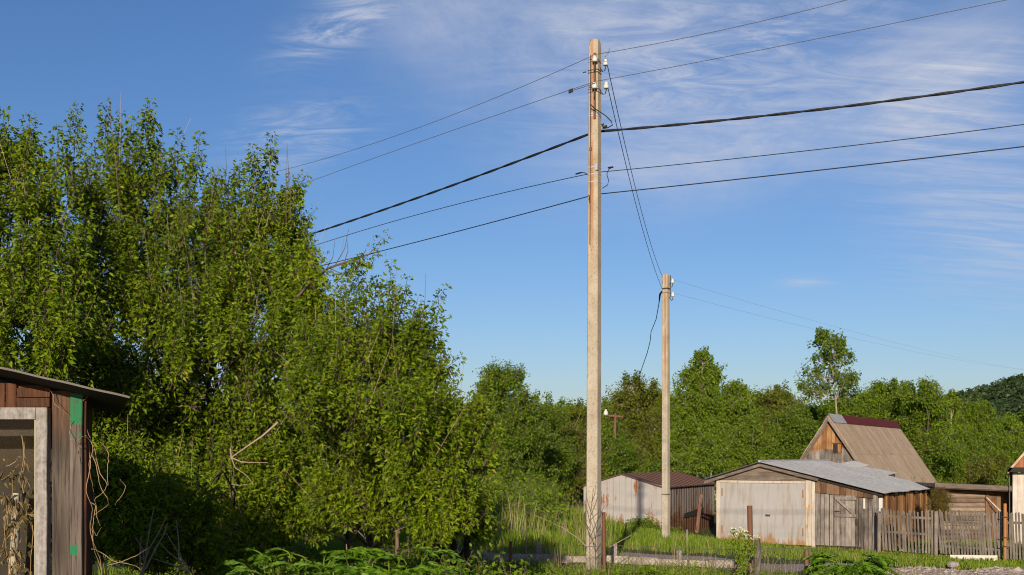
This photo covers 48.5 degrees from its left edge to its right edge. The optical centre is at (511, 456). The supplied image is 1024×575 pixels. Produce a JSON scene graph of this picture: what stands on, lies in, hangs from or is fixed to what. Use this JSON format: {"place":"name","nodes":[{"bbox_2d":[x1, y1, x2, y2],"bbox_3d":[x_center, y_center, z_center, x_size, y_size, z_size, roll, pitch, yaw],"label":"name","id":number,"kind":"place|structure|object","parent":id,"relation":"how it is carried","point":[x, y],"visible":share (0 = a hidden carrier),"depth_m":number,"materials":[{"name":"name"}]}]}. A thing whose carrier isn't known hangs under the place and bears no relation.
{"place":"outdoors","nodes":[
{"label":"outdoors","id":0,"kind":"place"},
{"bbox_2d":[0,0,1023,416],"label":"sky","id":1,"kind":"structure","parent":0,"point":[927,254],"materials":[{"name":"blue"}]},
{"bbox_2d":[92,474,1023,574],"bbox_3d":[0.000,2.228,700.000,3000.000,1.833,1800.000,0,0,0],"label":"ground","id":2,"kind":"structure","parent":0,"point":[711,532],"depth_m":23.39,"materials":[{"name":"green plant"}]},
{"bbox_2d":[0,367,129,574],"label":"shed","id":3,"kind":"structure","parent":2,"relation":"on","point":[34,416],"depth_m":6.43,"materials":[{"name":"brown wood"}]},
{"bbox_2d":[8,493,19,573],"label":"birch stake","id":4,"kind":"object","parent":3,"relation":"in","point":[17,532],"visible":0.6,"depth_m":6.83,"materials":[{"name":"white wood"}]},
{"bbox_2d":[0,436,33,574],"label":"dry vine","id":5,"kind":"object","parent":3,"relation":"in","point":[24,517],"visible":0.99,"depth_m":6.66,"materials":[{"name":"brown plant"}]},
{"bbox_2d":[0,407,35,419],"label":"window frame","id":6,"kind":"structure","parent":3,"relation":"in","point":[6,413],"depth_m":6.38,"materials":[{"name":"white paint"}]},
{"bbox_2d":[34,407,50,574],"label":"window frame","id":7,"kind":"structure","parent":3,"relation":"in","point":[42,423],"depth_m":6.38,"materials":[{"name":"white paint"}]},
{"bbox_2d":[49,390,85,463],"bbox_3d":[-2.465,-0.164,6.361,0.248,0.422,0.074,0,0,-2],"label":"dry tendril","id":8,"kind":"object","parent":3,"relation":"attached to","point":[70,422],"visible":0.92,"depth_m":6.37},
{"bbox_2d":[85,430,146,571],"bbox_3d":[-2.270,0.265,6.459,0.367,0.837,0.157,0,0,0],"label":"dry vine","id":9,"kind":"object","parent":3,"relation":"attached to","point":[91,517],"visible":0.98,"depth_m":6.45,"materials":[{"name":"brown plant"}]},
{"bbox_2d":[0,106,134,438],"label":"box elder","id":10,"kind":"object","parent":2,"relation":"on","point":[64,340],"visible":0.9,"depth_m":10.99,"materials":[{"name":"green plant"}]},
{"bbox_2d":[135,509,167,574],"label":"dry stalk","id":11,"kind":"object","parent":2,"relation":"on","point":[144,562],"visible":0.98,"depth_m":8.20,"materials":[{"name":"brown plant"}]},
{"bbox_2d":[153,521,190,574],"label":"dry stalk","id":12,"kind":"object","parent":2,"relation":"on","point":[187,570],"visible":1,"depth_m":8.39,"materials":[{"name":"plant"}]},
{"bbox_2d":[48,98,357,497],"bbox_3d":[-3.709,-1.256,13.150,3.366,6.004,4.045,0,0,-22],"label":"box elder","id":13,"kind":"object","parent":2,"relation":"on","point":[233,275],"visible":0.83,"depth_m":12.56,"materials":[{"name":"green plant"}]},
{"bbox_2d":[92,318,399,574],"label":"box elder","id":14,"kind":"object","parent":2,"relation":"on","point":[185,485],"visible":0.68,"depth_m":12.09,"materials":[{"name":"green plant"}]},
{"bbox_2d":[226,421,278,485],"bbox_3d":[-2.679,-0.029,11.750,0.544,0.666,0.024,0,0,0],"label":"dead bough","id":15,"kind":"object","parent":14,"relation":"attached to","point":[262,435],"visible":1,"depth_m":11.74,"materials":[{"name":"wood"}]},
{"bbox_2d":[215,558,345,574],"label":"hogweed","id":16,"kind":"object","parent":2,"relation":"on","point":[226,563],"visible":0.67,"depth_m":8.49,"materials":[{"name":"green plant"}]},
{"bbox_2d":[210,547,373,574],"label":"hogweed","id":17,"kind":"object","parent":2,"relation":"on","point":[265,558],"visible":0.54,"depth_m":8.66,"materials":[{"name":"green plant"}]},
{"bbox_2d":[226,565,389,574],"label":"hogweed","id":18,"kind":"object","parent":2,"relation":"on","point":[368,570],"visible":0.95,"depth_m":7.63,"materials":[{"name":"green plant"}]},
{"bbox_2d":[244,546,391,574],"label":"hogweed","id":19,"kind":"object","parent":2,"relation":"on","point":[379,566],"visible":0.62,"depth_m":9.11,"materials":[{"name":"green plant"}]},
{"bbox_2d":[269,551,393,574],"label":"hogweed","id":20,"kind":"object","parent":2,"relation":"on","point":[280,554],"visible":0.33,"depth_m":9.50,"materials":[{"name":"green plant"}]},
{"bbox_2d":[262,561,415,574],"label":"hogweed","id":21,"kind":"object","parent":2,"relation":"on","point":[273,565],"visible":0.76,"depth_m":7.80,"materials":[{"name":"green plant"}]},
{"bbox_2d":[286,555,444,574],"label":"hogweed","id":22,"kind":"object","parent":2,"relation":"on","point":[341,570],"visible":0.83,"depth_m":8.21,"materials":[{"name":"green plant"}]},
{"bbox_2d":[300,546,438,574],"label":"hogweed","id":23,"kind":"object","parent":2,"relation":"on","point":[424,550],"visible":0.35,"depth_m":8.86,"materials":[{"name":"green plant"}]},
{"bbox_2d":[275,230,466,566],"bbox_3d":[-1.210,-0.096,10.120,1.637,3.724,3.055,0,0,0],"label":"box elder","id":24,"kind":"object","parent":2,"relation":"on","point":[379,350],"visible":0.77,"depth_m":9.81,"materials":[{"name":"green plant"}]},
{"bbox_2d":[296,230,376,300],"bbox_3d":[-1.532,-1.688,10.000,0.732,0.646,0.024,0,0,0],"label":"bare branch","id":25,"kind":"object","parent":24,"relation":"attached to","point":[299,294],"visible":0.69,"depth_m":10.00,"materials":[{"name":"brown wood"}]},
{"bbox_2d":[346,527,397,549],"bbox_3d":[-1.564,0.804,12.399,0.681,0.427,0.068,0,0,0],"label":"dry stalk","id":26,"kind":"object","parent":2,"relation":"on","point":[365,538],"visible":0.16,"depth_m":12.39,"materials":[{"name":"brown plant"}]},
{"bbox_2d":[363,556,468,574],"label":"hogweed","id":27,"kind":"object","parent":2,"relation":"on","point":[403,560],"visible":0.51,"depth_m":9.37,"materials":[{"name":"green plant"}]},
{"bbox_2d":[372,549,467,574],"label":"hogweed","id":28,"kind":"object","parent":2,"relation":"on","point":[450,553],"visible":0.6,"depth_m":9.11,"materials":[{"name":"green plant"}]},
{"bbox_2d":[362,352,505,573],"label":"box elder","id":29,"kind":"object","parent":2,"relation":"on","point":[445,500],"visible":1,"depth_m":9.17,"materials":[{"name":"green plant"}]},
{"bbox_2d":[496,506,505,571],"bbox_3d":[-0.143,1.078,14.505,0.129,0.904,0.051,0,0,-8],"label":"dry stalk","id":30,"kind":"object","parent":2,"relation":"on","point":[501,536],"visible":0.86,"depth_m":14.51,"materials":[{"name":"brown plant"}]},
{"bbox_2d":[458,356,564,496],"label":"cherry","id":31,"kind":"object","parent":2,"relation":"on","point":[519,442],"visible":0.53,"depth_m":45.05,"materials":[{"name":"green plant"}]},
{"bbox_2d":[507,493,536,532],"bbox_3d":[0.202,1.095,22.016,0.582,0.821,0.038,0,0,-2],"label":"dry stalk","id":32,"kind":"object","parent":2,"relation":"on","point":[523,516],"visible":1,"depth_m":22.01,"materials":[{"name":"beige plant"}]},
{"bbox_2d":[526,501,527,553],"bbox_3d":[0.235,1.255,18.000,0.018,1.148,0.051,0,0,39],"label":"dry stalk","id":33,"kind":"object","parent":2,"relation":"on","point":[526,531],"visible":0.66,"depth_m":17.99,"materials":[{"name":"plant"}]},
{"bbox_2d":[530,391,581,503],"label":"bird cherry","id":34,"kind":"object","parent":2,"relation":"on","point":[564,455],"visible":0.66,"depth_m":49.45,"materials":[{"name":"green plant"}]},
{"bbox_2d":[103,538,1015,574],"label":"weeds","id":35,"kind":"object","parent":2,"relation":"on","point":[311,556],"visible":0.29,"depth_m":12.74,"materials":[{"name":"green plant"}]},
{"bbox_2d":[381,541,738,567],"bbox_3d":[0.726,1.817,17.265,5.466,1.050,0.130,0,0,0],"label":"rail fence","id":36,"kind":"object","parent":2,"relation":"on","point":[614,556],"visible":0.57,"depth_m":17.20,"materials":[{"name":"grey wood"}]},
{"bbox_2d":[535,515,585,545],"bbox_3d":[0.673,1.038,15.802,0.734,0.445,0.059,0,0,0],"label":"dry stalk","id":37,"kind":"object","parent":2,"relation":"on","point":[565,529],"visible":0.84,"depth_m":15.81,"materials":[{"name":"beige plant"}]},
{"bbox_2d":[116,382,1023,485],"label":"woodland","id":38,"kind":"object","parent":2,"relation":"on","point":[823,409],"visible":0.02,"depth_m":94.09,"materials":[{"name":"green plant"}]},
{"bbox_2d":[141,443,1008,534],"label":"undergrowth","id":39,"kind":"object","parent":2,"relation":"on","point":[543,496],"visible":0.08,"depth_m":34.61,"materials":[{"name":"green plant"}]},
{"bbox_2d":[557,397,605,501],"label":"willow","id":40,"kind":"object","parent":2,"relation":"on","point":[580,433],"visible":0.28,"depth_m":55.89,"materials":[{"name":"green plant"}]},
{"bbox_2d":[559,446,610,503],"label":"shrub","id":41,"kind":"object","parent":2,"relation":"on","point":[578,479],"visible":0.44,"depth_m":51.39,"materials":[{"name":"green plant"}]},
{"bbox_2d":[572,485,603,574],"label":"dry stalk","id":42,"kind":"object","parent":2,"relation":"on","point":[590,519],"visible":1,"depth_m":14.69,"materials":[{"name":"plant"}]},
{"bbox_2d":[583,39,608,571],"bbox_3d":[1.181,-1.910,15.996,0.286,7.880,0.267,0,0,-36],"label":"utility pole","id":43,"kind":"object","parent":2,"relation":"on","point":[593,460],"visible":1,"depth_m":15.94,"materials":[{"name":"concrete"}]},
{"bbox_2d":[166,0,845,190],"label":"power line","id":44,"kind":"object","parent":43,"relation":"attached to","point":[564,68],"visible":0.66,"depth_m":16.00,"materials":[{"name":"metal"}]},
{"bbox_2d":[102,0,1004,262],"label":"power line","id":45,"kind":"object","parent":43,"relation":"attached to","point":[676,66],"visible":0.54,"depth_m":15.13,"materials":[{"name":"metal"}]},
{"bbox_2d":[590,104,612,128],"bbox_3d":[1.250,-4.732,15.863,0.320,0.350,0.103,0,0,7],"label":"cable tail","id":46,"kind":"object","parent":43,"relation":"attached to","point":[604,127],"visible":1,"depth_m":15.84},
{"bbox_2d":[607,66,662,276],"bbox_3d":[2.780,-5.228,23.940,0.011,0.686,16.185,0,0,10],"label":"connecting wire","id":47,"kind":"object","parent":43,"relation":"attached to","point":[628,159],"visible":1,"depth_m":19.61,"materials":[{"name":"black metal"}]},
{"bbox_2d":[608,88,662,289],"bbox_3d":[2.775,-4.926,23.940,0.011,0.644,16.180,0,0,10],"label":"connecting wire","id":48,"kind":"object","parent":43,"relation":"attached to","point":[629,178],"visible":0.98,"depth_m":19.70,"materials":[{"name":"black metal"}]},
{"bbox_2d":[302,81,1023,236],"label":"twisted cable","id":49,"kind":"object","parent":43,"relation":"attached to","point":[767,115],"visible":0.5,"depth_m":15.28,"materials":[{"name":"black rubber"}]},
{"bbox_2d":[315,124,1023,245],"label":"telephone wire","id":50,"kind":"object","parent":43,"relation":"attached to","point":[698,162],"visible":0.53,"depth_m":15.24,"materials":[{"name":"black metal"}]},
{"bbox_2d":[321,146,1023,265],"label":"service cable","id":51,"kind":"object","parent":43,"relation":"attached to","point":[709,182],"visible":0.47,"depth_m":15.19,"materials":[{"name":"black rubber"}]},
{"bbox_2d":[604,409,622,475],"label":"utility pole","id":52,"kind":"object","parent":2,"relation":"on","point":[606,413],"visible":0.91,"depth_m":59.94,"materials":[{"name":"brown wood"}]},
{"bbox_2d":[382,512,845,574],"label":"fence","id":53,"kind":"object","parent":2,"relation":"on","point":[806,555],"visible":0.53,"depth_m":15.00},
{"bbox_2d":[601,421,670,476],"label":"shrub","id":54,"kind":"object","parent":2,"relation":"on","point":[614,448],"visible":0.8,"depth_m":59.80,"materials":[{"name":"green plant"}]},
{"bbox_2d":[601,370,673,473],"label":"willow","id":55,"kind":"object","parent":2,"relation":"on","point":[634,405],"visible":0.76,"depth_m":62.99,"materials":[{"name":"green plant"}]},
{"bbox_2d":[617,517,661,527],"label":"weed bush","id":56,"kind":"object","parent":2,"relation":"on","point":[634,524],"visible":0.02,"depth_m":40.29,"materials":[{"name":"green plant"}]},
{"bbox_2d":[262,481,1021,574],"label":"dry grass","id":57,"kind":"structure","parent":2,"relation":"on","point":[688,557],"depth_m":16.76,"materials":[{"name":"beige plant"}]},
{"bbox_2d":[627,513,660,526],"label":"weed bush","id":58,"kind":"object","parent":2,"relation":"on","point":[639,520],"visible":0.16,"depth_m":40.98,"materials":[{"name":"green plant"}]},
{"bbox_2d":[616,566,671,574],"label":"leafy weed","id":59,"kind":"object","parent":2,"relation":"on","point":[644,570],"visible":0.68,"depth_m":13.59,"materials":[{"name":"green plant"}]},
{"bbox_2d":[579,471,715,531],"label":"garage","id":60,"kind":"structure","parent":2,"relation":"on","point":[627,496],"depth_m":42.99,"materials":[{"name":"metal"}]},
{"bbox_2d":[642,520,661,530],"bbox_3d":[4.923,2.878,39.993,1.797,1.338,1.203,0,0,0],"label":"weed bush","id":61,"kind":"object","parent":2,"relation":"on","point":[653,525],"visible":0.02,"depth_m":39.95,"materials":[{"name":"green plant"}]},
{"bbox_2d":[661,274,674,536],"bbox_3d":[4.385,-1.132,31.966,0.338,7.970,0.206,0,0,31],"label":"utility pole","id":62,"kind":"object","parent":2,"relation":"on","point":[667,280],"visible":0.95,"depth_m":31.93,"materials":[{"name":"concrete"}]},
{"bbox_2d":[638,291,661,381],"bbox_3d":[5.705,-4.327,48.949,0.142,0.626,34.252,0,0,5],"label":"drop cable","id":63,"kind":"object","parent":62,"relation":"attached to","point":[660,293],"visible":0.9,"depth_m":37.62,"materials":[{"name":"black rubber"}]},
{"bbox_2d":[674,293,1013,368],"bbox_3d":[25.745,-5.774,63.475,0.004,2.389,76.011,0,0,34],"label":"distant wire","id":64,"kind":"object","parent":62,"relation":"attached to","point":[816,329],"visible":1,"depth_m":39.57,"materials":[{"name":"grey metal"}]},
{"bbox_2d":[682,282,1016,368],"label":"distant wire","id":65,"kind":"object","parent":62,"relation":"attached to","point":[823,323],"visible":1,"depth_m":40.93,"materials":[{"name":"grey metal"}]},
{"bbox_2d":[670,523,692,533],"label":"weed bush","id":66,"kind":"object","parent":2,"relation":"on","point":[676,529],"visible":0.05,"depth_m":42.11,"materials":[{"name":"green plant"}]},
{"bbox_2d":[695,494,702,532],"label":"leaning beam","id":67,"kind":"structure","parent":2,"relation":"on","point":[698,513],"depth_m":43.90,"materials":[{"name":"brown wood"}]},
{"bbox_2d":[670,345,732,476],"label":"birch","id":68,"kind":"object","parent":2,"relation":"on","point":[701,382],"visible":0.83,"depth_m":68.72,"materials":[{"name":"green plant"}]},
{"bbox_2d":[670,427,735,504],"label":"birch","id":69,"kind":"object","parent":2,"relation":"on","point":[711,456],"visible":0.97,"depth_m":59.37,"materials":[{"name":"green plant"}]},
{"bbox_2d":[716,378,765,454],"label":"birch","id":70,"kind":"object","parent":2,"relation":"on","point":[735,407],"visible":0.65,"depth_m":71.80,"materials":[{"name":"green plant"}]},
{"bbox_2d":[727,527,759,574],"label":"flowering plant","id":71,"kind":"object","parent":2,"relation":"on","point":[743,561],"visible":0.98,"depth_m":13.69,"materials":[{"name":"green plant"}]},
{"bbox_2d":[732,506,760,574],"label":"rusty post","id":72,"kind":"object","parent":2,"relation":"on","point":[756,561],"visible":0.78,"depth_m":14.18,"materials":[{"name":"brown metal"}]},
{"bbox_2d":[718,412,783,473],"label":"shrub","id":73,"kind":"object","parent":2,"relation":"on","point":[745,457],"visible":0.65,"depth_m":61.35,"materials":[{"name":"green plant"}]},
{"bbox_2d":[745,379,807,452],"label":"alder","id":74,"kind":"object","parent":2,"relation":"on","point":[776,397],"visible":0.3,"depth_m":75.45,"materials":[{"name":"green plant"}]},
{"bbox_2d":[763,399,820,459],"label":"shrub","id":75,"kind":"object","parent":2,"relation":"on","point":[798,435],"visible":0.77,"depth_m":64.81,"materials":[{"name":"green plant"}]},
{"bbox_2d":[704,459,934,550],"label":"garage","id":76,"kind":"structure","parent":2,"relation":"on","point":[843,503],"depth_m":38.67,"materials":[{"name":"grey paint"}]},
{"bbox_2d":[835,495,857,545],"bbox_3d":[10.973,2.120,37.356,0.740,1.660,0.099,0,0,35],"label":"plank door","id":77,"kind":"structure","parent":76,"relation":"in","point":[851,521],"depth_m":37.35,"materials":[{"name":"grey wood"}]},
{"bbox_2d":[794,326,862,413],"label":"aspen","id":78,"kind":"object","parent":2,"relation":"on","point":[823,339],"visible":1,"depth_m":79.66,"materials":[{"name":"green plant"}]},
{"bbox_2d":[802,552,898,574],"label":"hogweed","id":79,"kind":"object","parent":2,"relation":"on","point":[867,566],"visible":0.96,"depth_m":13.43,"materials":[{"name":"green plant"}]},
{"bbox_2d":[793,413,936,482],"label":"house","id":80,"kind":"structure","parent":2,"relation":"on","point":[881,444],"depth_m":52.70,"materials":[{"name":"brown wood"}]},
{"bbox_2d":[832,442,841,452],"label":"window","id":81,"kind":"structure","parent":80,"relation":"in","point":[837,446],"depth_m":49.77,"materials":[{"name":"brown wood"}]},
{"bbox_2d":[840,461,896,476],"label":"shed","id":82,"kind":"structure","parent":2,"relation":"on","point":[856,464],"depth_m":47.92,"materials":[{"name":"grey metal"}]},
{"bbox_2d":[840,377,915,438],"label":"alder","id":83,"kind":"object","parent":2,"relation":"on","point":[876,404],"visible":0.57,"depth_m":81.72,"materials":[{"name":"green plant"}]},
{"bbox_2d":[877,508,937,555],"bbox_3d":[12.389,2.515,35.713,2.010,1.781,0.180,0,0,45],"label":"picket fence","id":84,"kind":"object","parent":2,"relation":"on","point":[933,518],"visible":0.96,"depth_m":35.71,"materials":[{"name":"grey wood"}]},
{"bbox_2d":[891,370,961,482],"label":"alder","id":85,"kind":"object","parent":2,"relation":"on","point":[926,406],"visible":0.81,"depth_m":77.53,"materials":[{"name":"green plant"}]},
{"bbox_2d":[921,485,952,545],"bbox_3d":[14.224,2.113,37.990,1.009,2.352,1.082,0,0,0],"label":"thuja","id":86,"kind":"object","parent":2,"relation":"on","point":[941,501],"visible":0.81,"depth_m":37.89,"materials":[{"name":"green plant"}]},
{"bbox_2d":[947,561,958,567],"bbox_3d":[9.113,2.227,23.500,0.240,0.120,0.240,0,0,-22],"label":"stone","id":87,"kind":"object","parent":2,"relation":"on","point":[951,564],"visible":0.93,"depth_m":23.41,"materials":[{"name":"grey stone"}]},
{"bbox_2d":[937,389,970,482],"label":"poplar","id":88,"kind":"object","parent":2,"relation":"on","point":[954,407],"visible":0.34,"depth_m":82.98,"materials":[{"name":"green plant"}]},
{"bbox_2d":[929,418,991,482],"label":"shrub","id":89,"kind":"object","parent":2,"relation":"on","point":[956,453],"visible":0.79,"depth_m":65.80,"materials":[{"name":"green plant"}]},
{"bbox_2d":[915,482,1011,541],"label":"log shed","id":90,"kind":"structure","parent":2,"relation":"on","point":[969,497],"depth_m":40.98,"materials":[{"name":"brown wood"}]},
{"bbox_2d":[989,491,1006,541],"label":"door","id":91,"kind":"structure","parent":90,"relation":"in","point":[998,498],"depth_m":41.00,"materials":[{"name":"brown wood"}]},
{"bbox_2d":[938,509,1001,559],"bbox_3d":[13.780,2.493,34.360,0.138,1.774,2.008,0,0,-44],"label":"picket fence","id":92,"kind":"object","parent":2,"relation":"on","point":[981,524],"visible":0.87,"depth_m":34.25,"materials":[{"name":"grey wood"}]},
{"bbox_2d":[947,395,998,460],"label":"alder","id":93,"kind":"object","parent":2,"relation":"on","point":[978,416],"visible":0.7,"depth_m":87.56,"materials":[{"name":"green plant"}]},
{"bbox_2d":[950,555,996,560],"bbox_3d":[13.671,3.022,33.708,1.326,0.218,0.060,0,0,23],"label":"white board","id":94,"kind":"object","parent":2,"relation":"on","point":[977,556],"visible":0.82,"depth_m":33.67,"materials":[{"name":"white wood"}]},
{"bbox_2d":[954,446,1012,484],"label":"shrub","id":95,"kind":"object","parent":2,"relation":"on","point":[975,474],"visible":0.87,"depth_m":58.88,"materials":[{"name":"green plant"}]},
{"bbox_2d":[971,428,1023,484],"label":"shrub","id":96,"kind":"object","parent":2,"relation":"on","point":[998,443],"visible":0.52,"depth_m":67.60,"materials":[{"name":"green plant"}]},
{"bbox_2d":[987,409,1023,472],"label":"birch","id":97,"kind":"object","parent":2,"relation":"on","point":[1015,427],"visible":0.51,"depth_m":82.72,"materials":[{"name":"green plant"}]},
{"bbox_2d":[1001,503,1009,559],"bbox_3d":[14.430,2.424,33.288,0.267,2.080,0.124,0,0,0],"label":"gate post","id":98,"kind":"object","parent":2,"relation":"on","point":[1004,537],"visible":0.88,"depth_m":33.26,"materials":[{"name":"wood"}]},
{"bbox_2d":[1006,452,1023,543],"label":"house","id":99,"kind":"structure","parent":2,"relation":"on","point":[1016,481],"depth_m":40.00,"materials":[{"name":"white paint"}]},
{"bbox_2d":[1007,512,1023,559],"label":"picket fence","id":100,"kind":"object","parent":2,"relation":"on","point":[1011,523],"visible":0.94,"depth_m":33.31,"materials":[{"name":"grey wood"}]},
{"bbox_2d":[617,552,897,571],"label":"road","id":101,"kind":"structure","parent":0,"point":[789,569],"depth_m":22.16,"materials":[{"name":"grey gravel"}]},
{"bbox_2d":[890,568,1023,574],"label":"gravel bank","id":102,"kind":"structure","parent":101,"relation":"on","point":[1005,571],"depth_m":17.06,"materials":[{"name":"grey gravel"}]},
{"bbox_2d":[883,566,1023,574],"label":"gravel stones","id":103,"kind":"object","parent":102,"relation":"on","point":[952,571],"visible":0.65,"depth_m":17.21,"materials":[{"name":"grey gravel"}]},
{"bbox_3d":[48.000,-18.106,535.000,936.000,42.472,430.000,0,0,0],"label":"hills","id":104,"kind":"structure","parent":0,"visible":0},
{"bbox_2d":[98,373,1023,431],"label":"hill forest","id":105,"kind":"object","parent":104,"relation":"on","point":[1004,394],"visible":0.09,"depth_m":466.57,"materials":[{"name":"green plant"}]}
]}

